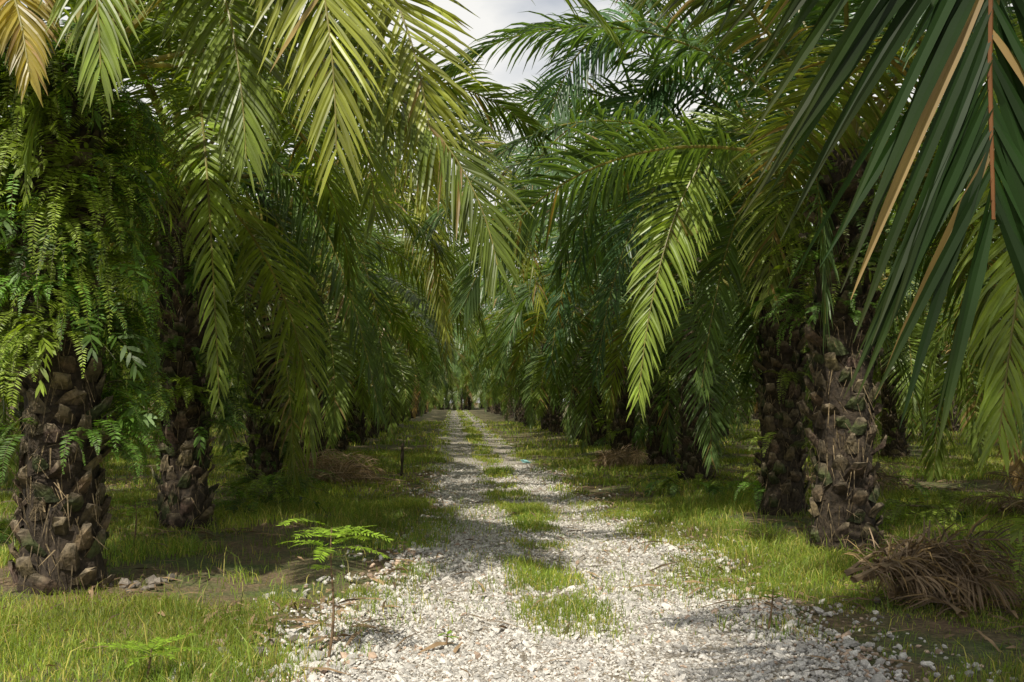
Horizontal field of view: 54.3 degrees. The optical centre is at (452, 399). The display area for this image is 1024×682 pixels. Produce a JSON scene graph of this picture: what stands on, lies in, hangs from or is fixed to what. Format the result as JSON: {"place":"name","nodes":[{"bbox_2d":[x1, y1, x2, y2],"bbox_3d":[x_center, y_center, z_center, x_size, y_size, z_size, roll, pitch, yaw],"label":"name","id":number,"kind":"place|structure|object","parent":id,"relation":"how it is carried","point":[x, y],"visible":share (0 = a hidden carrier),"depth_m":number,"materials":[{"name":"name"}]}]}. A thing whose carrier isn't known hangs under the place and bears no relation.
{"place":"outdoors","nodes":[
{"label":"outdoors","id":0,"kind":"place"},
{"bbox_2d":[1,0,1012,402],"label":"sky","id":1,"kind":"structure","parent":0,"point":[493,15],"materials":[{"name":"white"}]},
{"bbox_2d":[0,403,1023,681],"bbox_3d":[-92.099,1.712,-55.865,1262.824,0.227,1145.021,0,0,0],"label":"ground","id":2,"kind":"structure","parent":0,"point":[296,573],"depth_m":9.95,"materials":[{"name":"soil"}]},
{"bbox_2d":[0,514,15,541],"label":"fern plant","id":3,"kind":"object","parent":2,"relation":"on","point":[4,529],"visible":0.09,"depth_m":11.62,"materials":[{"name":"green plant"}]},
{"bbox_2d":[5,454,110,481],"bbox_3d":[-8.194,1.264,19.970,2.460,0.758,2.627,0,0,0],"label":"dry frond pile","id":4,"kind":"object","parent":2,"relation":"on","point":[17,468],"visible":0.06,"depth_m":20.15,"materials":[{"name":"brown plant"}]},
{"bbox_2d":[0,18,127,487],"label":"oil palm","id":5,"kind":"object","parent":2,"relation":"on","point":[9,476],"visible":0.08,"depth_m":18.51,"materials":[{"name":"green plant"}]},
{"bbox_2d":[0,118,159,460],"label":"oil palm","id":6,"kind":"object","parent":2,"relation":"on","point":[134,442],"visible":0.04,"depth_m":24.51,"materials":[{"name":"green plant"}]},
{"bbox_2d":[0,226,247,449],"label":"oil palm","id":7,"kind":"object","parent":2,"relation":"on","point":[114,419],"visible":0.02,"depth_m":32.72,"materials":[{"name":"green plant"}]},
{"bbox_2d":[113,498,156,543],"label":"sapling","id":8,"kind":"object","parent":2,"relation":"on","point":[128,506],"visible":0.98,"depth_m":11.21,"materials":[{"name":"green plant"}]},
{"bbox_2d":[99,573,174,592],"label":"rock pile","id":9,"kind":"object","parent":2,"relation":"on","point":[152,579],"visible":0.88,"depth_m":9.00,"materials":[{"name":"stone"}]},
{"bbox_2d":[97,633,205,679],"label":"sapling","id":10,"kind":"object","parent":2,"relation":"on","point":[152,646],"visible":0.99,"depth_m":6.04,"materials":[{"name":"green plant"}]},
{"bbox_2d":[126,263,293,439],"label":"oil palm","id":11,"kind":"object","parent":2,"relation":"on","point":[148,380],"visible":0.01,"depth_m":41.20,"materials":[{"name":"green plant"}]},
{"bbox_2d":[216,305,286,428],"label":"oil palm","id":12,"kind":"object","parent":2,"relation":"on","point":[233,392],"depth_m":51.67,"materials":[{"name":"green plant"}]},
{"bbox_2d":[217,634,319,659],"bbox_3d":[-1.236,1.688,6.807,0.616,0.096,0.532,0,0,16],"label":"rock pile","id":13,"kind":"object","parent":2,"relation":"on","point":[291,639],"visible":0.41,"depth_m":6.84,"materials":[{"name":"stone"}]},
{"bbox_2d":[211,455,341,497],"bbox_3d":[-3.171,1.676,17.235,2.403,1.482,2.259,0,0,0],"label":"pile","id":14,"kind":"object","parent":2,"relation":"on","point":[268,478],"visible":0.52,"depth_m":17.05,"materials":[{"name":"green plant"}]},
{"bbox_2d":[7,1,548,496],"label":"oil palm","id":15,"kind":"object","parent":2,"relation":"on","point":[267,453],"visible":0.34,"depth_m":18.08,"materials":[{"name":"green plant"}]},
{"bbox_2d":[212,467,343,515],"bbox_3d":[-2.713,1.666,14.877,2.180,1.280,2.011,0,0,0],"label":"pile","id":16,"kind":"object","parent":2,"relation":"on","point":[240,496],"visible":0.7,"depth_m":15.08,"materials":[{"name":"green plant"}]},
{"bbox_2d":[0,0,559,529],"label":"oil palm","id":17,"kind":"object","parent":2,"relation":"on","point":[184,492],"visible":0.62,"depth_m":12.74,"materials":[{"name":"green plant"}]},
{"bbox_2d":[111,139,497,461],"bbox_3d":[-3.546,-2.188,25.503,10.286,8.834,9.672,0,0,-4],"label":"oil palm","id":18,"kind":"object","parent":2,"relation":"on","point":[338,377],"visible":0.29,"depth_m":23.37,"materials":[{"name":"green plant"}]},
{"bbox_2d":[0,0,626,596],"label":"oil palm","id":19,"kind":"object","parent":2,"relation":"on","point":[92,178],"visible":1,"depth_m":8.37,"materials":[{"name":"green plant"}]},
{"bbox_2d":[286,445,345,474],"bbox_3d":[-3.283,1.654,22.122,2.135,1.218,2.508,0,0,-22],"label":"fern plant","id":20,"kind":"object","parent":2,"relation":"on","point":[325,454],"visible":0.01,"depth_m":21.69,"materials":[{"name":"green plant"}]},
{"bbox_2d":[280,444,409,486],"bbox_3d":[-2.316,1.284,20.183,2.129,0.878,2.625,0,0,44],"label":"dry frond pile","id":21,"kind":"object","parent":2,"relation":"on","point":[344,470],"visible":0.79,"depth_m":19.98,"materials":[{"name":"brown plant"}]},
{"bbox_2d":[214,209,480,444],"bbox_3d":[-3.557,-2.394,37.004,10.808,9.283,10.163,0,0,-5],"label":"oil palm","id":22,"kind":"object","parent":2,"relation":"on","point":[360,429],"visible":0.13,"depth_m":36.67,"materials":[{"name":"green plant"}]},
{"bbox_2d":[216,163,515,452],"bbox_3d":[-3.538,-2.734,31.416,10.256,9.079,10.349,0,0,-17],"label":"oil palm","id":23,"kind":"object","parent":2,"relation":"on","point":[341,444],"visible":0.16,"depth_m":30.11,"materials":[{"name":"green plant"}]},
{"bbox_2d":[400,443,403,475],"bbox_3d":[-1.144,1.399,22.300,0.099,0.850,0.088,0,0,0],"label":"wooden stake","id":24,"kind":"object","parent":2,"relation":"on","point":[402,455],"visible":0.84,"depth_m":22.28,"materials":[{"name":"brown wood"}]},
{"bbox_2d":[321,261,486,437],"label":"oil palm","id":25,"kind":"object","parent":2,"relation":"on","point":[372,431],"visible":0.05,"depth_m":43.22,"materials":[{"name":"green plant"}]},
{"bbox_2d":[325,248,495,431],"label":"oil palm","id":26,"kind":"object","parent":2,"relation":"on","point":[407,402],"visible":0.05,"depth_m":47.58,"materials":[{"name":"green plant"}]},
{"bbox_2d":[347,284,475,428],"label":"oil palm","id":27,"kind":"object","parent":2,"relation":"on","point":[406,354],"visible":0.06,"depth_m":54.32,"materials":[{"name":"green plant"}]},
{"bbox_2d":[396,319,467,425],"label":"oil palm","id":28,"kind":"object","parent":2,"relation":"on","point":[426,380],"visible":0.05,"depth_m":62.35,"materials":[{"name":"green plant"}]},
{"bbox_2d":[399,324,469,421],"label":"oil palm","id":29,"kind":"object","parent":2,"relation":"on","point":[421,409],"visible":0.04,"depth_m":74.60,"materials":[{"name":"green plant"}]},
{"bbox_2d":[407,325,462,419],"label":"oil palm","id":30,"kind":"object","parent":2,"relation":"on","point":[454,369],"visible":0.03,"depth_m":78.65,"materials":[{"name":"green plant"}]},
{"bbox_2d":[406,348,467,418],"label":"oil palm","id":31,"kind":"object","parent":2,"relation":"on","point":[413,412],"visible":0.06,"depth_m":85.94,"materials":[{"name":"green plant"}]},
{"bbox_2d":[414,349,460,416],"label":"oil palm","id":32,"kind":"object","parent":2,"relation":"on","point":[418,404],"visible":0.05,"depth_m":96.82,"materials":[{"name":"green plant"}]},
{"bbox_2d":[418,354,463,413],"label":"oil palm","id":33,"kind":"object","parent":2,"relation":"on","point":[430,405],"visible":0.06,"depth_m":108.44,"materials":[{"name":"green plant"}]},
{"bbox_2d":[426,381,455,411],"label":"oil palm","id":34,"kind":"object","parent":2,"relation":"on","point":[444,388],"visible":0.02,"depth_m":136.84,"materials":[{"name":"green plant"}]},
{"bbox_2d":[422,373,462,413],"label":"oil palm","id":35,"kind":"object","parent":2,"relation":"on","point":[425,405],"visible":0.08,"depth_m":113.44,"materials":[{"name":"green plant"}]},
{"bbox_2d":[427,357,461,404],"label":"oil palm","id":36,"kind":"object","parent":2,"relation":"on","point":[441,390],"visible":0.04,"depth_m":127.93,"materials":[{"name":"green plant"}]},
{"bbox_2d":[428,374,464,410],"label":"oil palm","id":37,"kind":"object","parent":2,"relation":"on","point":[443,396],"visible":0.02,"depth_m":145.41,"materials":[{"name":"green plant"}]},
{"bbox_2d":[431,381,466,409],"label":"oil palm","id":38,"kind":"object","parent":2,"relation":"on","point":[452,401],"visible":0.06,"depth_m":167.70,"materials":[{"name":"green plant"}]},
{"bbox_2d":[436,386,467,409],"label":"oil palm","id":39,"kind":"object","parent":2,"relation":"on","point":[450,403],"visible":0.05,"depth_m":175.05,"materials":[{"name":"green plant"}]},
{"bbox_2d":[436,364,478,409],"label":"oil palm","id":40,"kind":"object","parent":2,"relation":"on","point":[460,401],"visible":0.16,"depth_m":163.57,"materials":[{"name":"green plant"}]},
{"bbox_2d":[444,388,480,409],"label":"oil palm","id":41,"kind":"object","parent":2,"relation":"on","point":[469,405],"visible":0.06,"depth_m":169.70,"materials":[{"name":"green plant"}]},
{"bbox_2d":[464,391,474,409],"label":"oil palm","id":42,"kind":"object","parent":2,"relation":"on","point":[472,405],"visible":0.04,"depth_m":166.40,"materials":[{"name":"green plant"}]},
{"bbox_2d":[462,394,480,408],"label":"oil palm","id":43,"kind":"object","parent":2,"relation":"on","point":[465,406],"visible":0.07,"depth_m":189.68,"materials":[{"name":"green plant"}]},
{"bbox_2d":[465,380,486,410],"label":"oil palm","id":44,"kind":"object","parent":2,"relation":"on","point":[480,396],"visible":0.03,"depth_m":149.57,"materials":[{"name":"green plant"}]},
{"bbox_2d":[461,375,500,413],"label":"oil palm","id":45,"kind":"object","parent":2,"relation":"on","point":[497,409],"visible":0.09,"depth_m":114.59,"materials":[{"name":"green plant"}]},
{"bbox_2d":[477,390,484,408],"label":"oil palm","id":46,"kind":"object","parent":2,"relation":"on","point":[480,405],"visible":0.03,"depth_m":180.68,"materials":[{"name":"green plant"}]},
{"bbox_2d":[455,358,514,412],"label":"oil palm","id":47,"kind":"object","parent":2,"relation":"on","point":[492,408],"visible":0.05,"depth_m":124.88,"materials":[{"name":"green plant"}]},
{"bbox_2d":[459,377,514,411],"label":"oil palm","id":48,"kind":"object","parent":2,"relation":"on","point":[488,409],"visible":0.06,"depth_m":133.05,"materials":[{"name":"green plant"}]},
{"bbox_2d":[460,342,514,414],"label":"oil palm","id":49,"kind":"object","parent":2,"relation":"on","point":[488,398],"visible":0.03,"depth_m":107.79,"materials":[{"name":"green plant"}]},
{"bbox_2d":[460,356,514,416],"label":"oil palm","id":50,"kind":"object","parent":2,"relation":"on","point":[513,406],"visible":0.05,"depth_m":95.93,"materials":[{"name":"green plant"}]},
{"bbox_2d":[453,334,536,418],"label":"oil palm","id":51,"kind":"object","parent":2,"relation":"on","point":[497,401],"visible":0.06,"depth_m":87.32,"materials":[{"name":"green plant"}]},
{"bbox_2d":[456,309,539,423],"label":"oil palm","id":52,"kind":"object","parent":2,"relation":"on","point":[520,414],"visible":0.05,"depth_m":71.86,"materials":[{"name":"green plant"}]},
{"bbox_2d":[454,306,567,426],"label":"oil palm","id":53,"kind":"object","parent":2,"relation":"on","point":[525,423],"visible":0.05,"depth_m":61.69,"materials":[{"name":"green plant"}]},
{"bbox_2d":[0,410,1023,681],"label":"grass","id":54,"kind":"structure","parent":2,"relation":"on","point":[374,510],"depth_m":10.65,"materials":[{"name":"green plant"}]},
{"bbox_2d":[0,460,1023,680],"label":"leaf litter","id":55,"kind":"object","parent":2,"relation":"on","point":[433,645],"visible":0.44,"depth_m":8.95,"materials":[{"name":"brown plant"}]},
{"bbox_2d":[463,326,566,420],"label":"oil palm","id":56,"kind":"object","parent":2,"relation":"on","point":[501,394],"visible":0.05,"depth_m":80.37,"materials":[{"name":"green plant"}]},
{"bbox_2d":[459,269,588,429],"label":"oil palm","id":57,"kind":"object","parent":2,"relation":"on","point":[544,423],"visible":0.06,"depth_m":56.79,"materials":[{"name":"green plant"}]},
{"bbox_2d":[457,283,609,433],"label":"oil palm","id":58,"kind":"object","parent":2,"relation":"on","point":[555,424],"visible":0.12,"depth_m":46.71,"materials":[{"name":"green plant"}]},
{"bbox_2d":[475,252,640,439],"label":"oil palm","id":59,"kind":"object","parent":2,"relation":"on","point":[537,377],"visible":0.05,"depth_m":43.02,"materials":[{"name":"green plant"}]},
{"bbox_2d":[459,236,679,449],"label":"oil palm","id":60,"kind":"object","parent":2,"relation":"on","point":[596,435],"visible":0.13,"depth_m":32.97,"materials":[{"name":"green plant"}]},
{"bbox_2d":[452,163,751,456],"bbox_3d":[4.965,-2.679,29.107,9.634,9.558,10.446,0,0,-14],"label":"oil palm","id":61,"kind":"object","parent":2,"relation":"on","point":[621,427],"visible":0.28,"depth_m":30.29,"materials":[{"name":"green plant"}]},
{"bbox_2d":[591,443,649,468],"bbox_3d":[4.128,1.368,24.483,1.487,0.617,1.584,0,0,0],"label":"dry frond pile","id":62,"kind":"object","parent":2,"relation":"on","point":[624,456],"visible":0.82,"depth_m":24.27,"materials":[{"name":"brown plant"}]},
{"bbox_2d":[480,111,814,465],"bbox_3d":[5.363,-2.256,25.314,9.888,8.908,10.645,0,0,16],"label":"oil palm","id":63,"kind":"object","parent":2,"relation":"on","point":[655,450],"visible":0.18,"depth_m":24.73,"materials":[{"name":"green plant"}]},
{"bbox_2d":[609,275,751,438],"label":"oil palm","id":64,"kind":"object","parent":2,"relation":"on","point":[741,426],"visible":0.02,"depth_m":39.78,"materials":[{"name":"green plant"}]},
{"bbox_2d":[629,463,759,498],"bbox_3d":[4.166,1.607,17.712,2.129,1.031,1.903,0,0,0],"label":"fern plant","id":65,"kind":"object","parent":2,"relation":"on","point":[670,485],"visible":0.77,"depth_m":17.30,"materials":[{"name":"green plant"}]},
{"bbox_2d":[635,386,753,425],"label":"oil palm","id":66,"kind":"object","parent":2,"relation":"on","point":[750,412],"visible":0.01,"depth_m":50.02,"materials":[{"name":"green plant"}]},
{"bbox_2d":[453,35,973,480],"bbox_3d":[5.186,-2.628,20.607,10.499,8.864,10.372,0,0,0],"label":"oil palm","id":67,"kind":"object","parent":2,"relation":"on","point":[696,452],"visible":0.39,"depth_m":19.79,"materials":[{"name":"green plant"}]},
{"bbox_2d":[410,0,1023,515],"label":"oil palm","id":68,"kind":"object","parent":2,"relation":"on","point":[778,396],"visible":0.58,"depth_m":14.40,"materials":[{"name":"green plant"}]},
{"bbox_2d":[424,0,1023,552],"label":"oil palm","id":69,"kind":"object","parent":2,"relation":"on","point":[844,506],"visible":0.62,"depth_m":11.30,"materials":[{"name":"green plant"}]},
{"bbox_2d":[728,383,751,424],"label":"oil palm","id":70,"kind":"object","parent":2,"relation":"on","point":[744,413],"visible":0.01,"depth_m":62.86,"materials":[{"name":"green plant"}]},
{"bbox_2d":[750,384,759,418],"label":"oil palm","id":71,"kind":"object","parent":2,"relation":"on","point":[757,415],"visible":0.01,"depth_m":83.10,"materials":[{"name":"green plant"}]},
{"bbox_2d":[742,596,911,618],"bbox_3d":[3.082,1.698,8.311,1.285,0.107,0.645,0,0,13],"label":"rock pile","id":72,"kind":"object","parent":2,"relation":"on","point":[779,599],"visible":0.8,"depth_m":8.35,"materials":[{"name":"stone"}]},
{"bbox_2d":[712,209,942,448],"bbox_3d":[11.930,-2.935,35.208,10.893,9.781,10.657,0,0,36],"label":"oil palm","id":73,"kind":"object","parent":2,"relation":"on","point":[806,439],"visible":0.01,"depth_m":32.56,"materials":[{"name":"green plant"}]},
{"bbox_2d":[642,0,1023,455],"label":"oil palm","id":74,"kind":"object","parent":2,"relation":"on","point":[966,147],"visible":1,"depth_m":2.10,"materials":[{"name":"green plant"}]},
{"bbox_2d":[804,460,930,492],"bbox_3d":[7.255,1.338,17.639,2.276,0.627,3.332,0,0,0],"label":"dry frond pile","id":75,"kind":"object","parent":2,"relation":"on","point":[886,479],"visible":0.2,"depth_m":17.56,"materials":[{"name":"brown plant"}]},
{"bbox_2d":[716,140,1021,464],"bbox_3d":[11.845,-2.735,26.663,10.238,9.062,10.330,0,0,-12],"label":"oil palm","id":76,"kind":"object","parent":2,"relation":"on","point":[893,395],"visible":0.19,"depth_m":25.75,"materials":[{"name":"green plant"}]},
{"bbox_2d":[720,0,1023,605],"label":"oil palm","id":77,"kind":"object","parent":2,"relation":"on","point":[997,305],"visible":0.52,"depth_m":9.51,"materials":[{"name":"green plant"}]},
{"bbox_2d":[876,475,977,526],"bbox_3d":[6.288,1.583,13.189,1.498,1.101,2.030,0,0,34],"label":"fern plant","id":78,"kind":"object","parent":2,"relation":"on","point":[947,503],"visible":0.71,"depth_m":12.92,"materials":[{"name":"green plant"}]},
{"bbox_2d":[840,514,1023,617],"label":"dry frond pile","id":79,"kind":"object","parent":2,"relation":"on","point":[934,569],"visible":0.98,"depth_m":8.09,"materials":[{"name":"brown plant"}]},
{"bbox_2d":[875,242,993,443],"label":"oil palm","id":80,"kind":"object","parent":2,"relation":"on","point":[912,436],"visible":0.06,"depth_m":38.20,"materials":[{"name":"green plant"}]},
{"bbox_2d":[873,55,1023,493],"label":"oil palm","id":81,"kind":"object","parent":2,"relation":"on","point":[1017,466],"visible":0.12,"depth_m":19.59,"materials":[{"name":"green plant"}]},
{"bbox_2d":[878,210,1023,425],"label":"oil palm","id":82,"kind":"object","parent":2,"relation":"on","point":[941,316],"depth_m":32.58,"materials":[{"name":"green plant"}]},
{"bbox_2d":[910,296,1004,431],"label":"oil palm","id":83,"kind":"object","parent":2,"relation":"on","point":[953,424],"visible":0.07,"depth_m":50.74,"materials":[{"name":"green plant"}]},
{"bbox_2d":[895,466,1023,521],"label":"dry frond pile","id":84,"kind":"object","parent":2,"relation":"on","point":[1010,501],"visible":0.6,"depth_m":13.67,"materials":[{"name":"brown plant"}]},
{"bbox_2d":[944,301,978,434],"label":"oil palm","id":85,"kind":"object","parent":2,"relation":"on","point":[974,398],"visible":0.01,"depth_m":45.36,"materials":[{"name":"green plant"}]},
{"bbox_2d":[168,411,1017,681],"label":"gravel path","id":86,"kind":"structure","parent":0,"point":[467,450],"depth_m":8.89,"materials":[{"name":"grey gravel"}]},
{"bbox_2d":[277,518,392,657],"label":"sapling","id":87,"kind":"object","parent":86,"relation":"on","point":[335,534],"visible":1,"depth_m":6.46,"materials":[{"name":"green plant"}]},
{"bbox_2d":[438,630,458,644],"bbox_3d":[-0.031,1.681,6.922,0.152,0.125,0.159,0,0,0],"label":"weed","id":88,"kind":"object","parent":86,"relation":"on","point":[448,633],"visible":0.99,"depth_m":6.91,"materials":[{"name":"green plant"}]},
{"bbox_2d":[757,589,787,629],"bbox_3d":[2.384,1.570,7.415,0.229,0.320,0.179,0,0,22],"label":"weed","id":89,"kind":"object","parent":86,"relation":"on","point":[770,616],"visible":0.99,"depth_m":7.41,"materials":[{"name":"green plant"}]}
]}

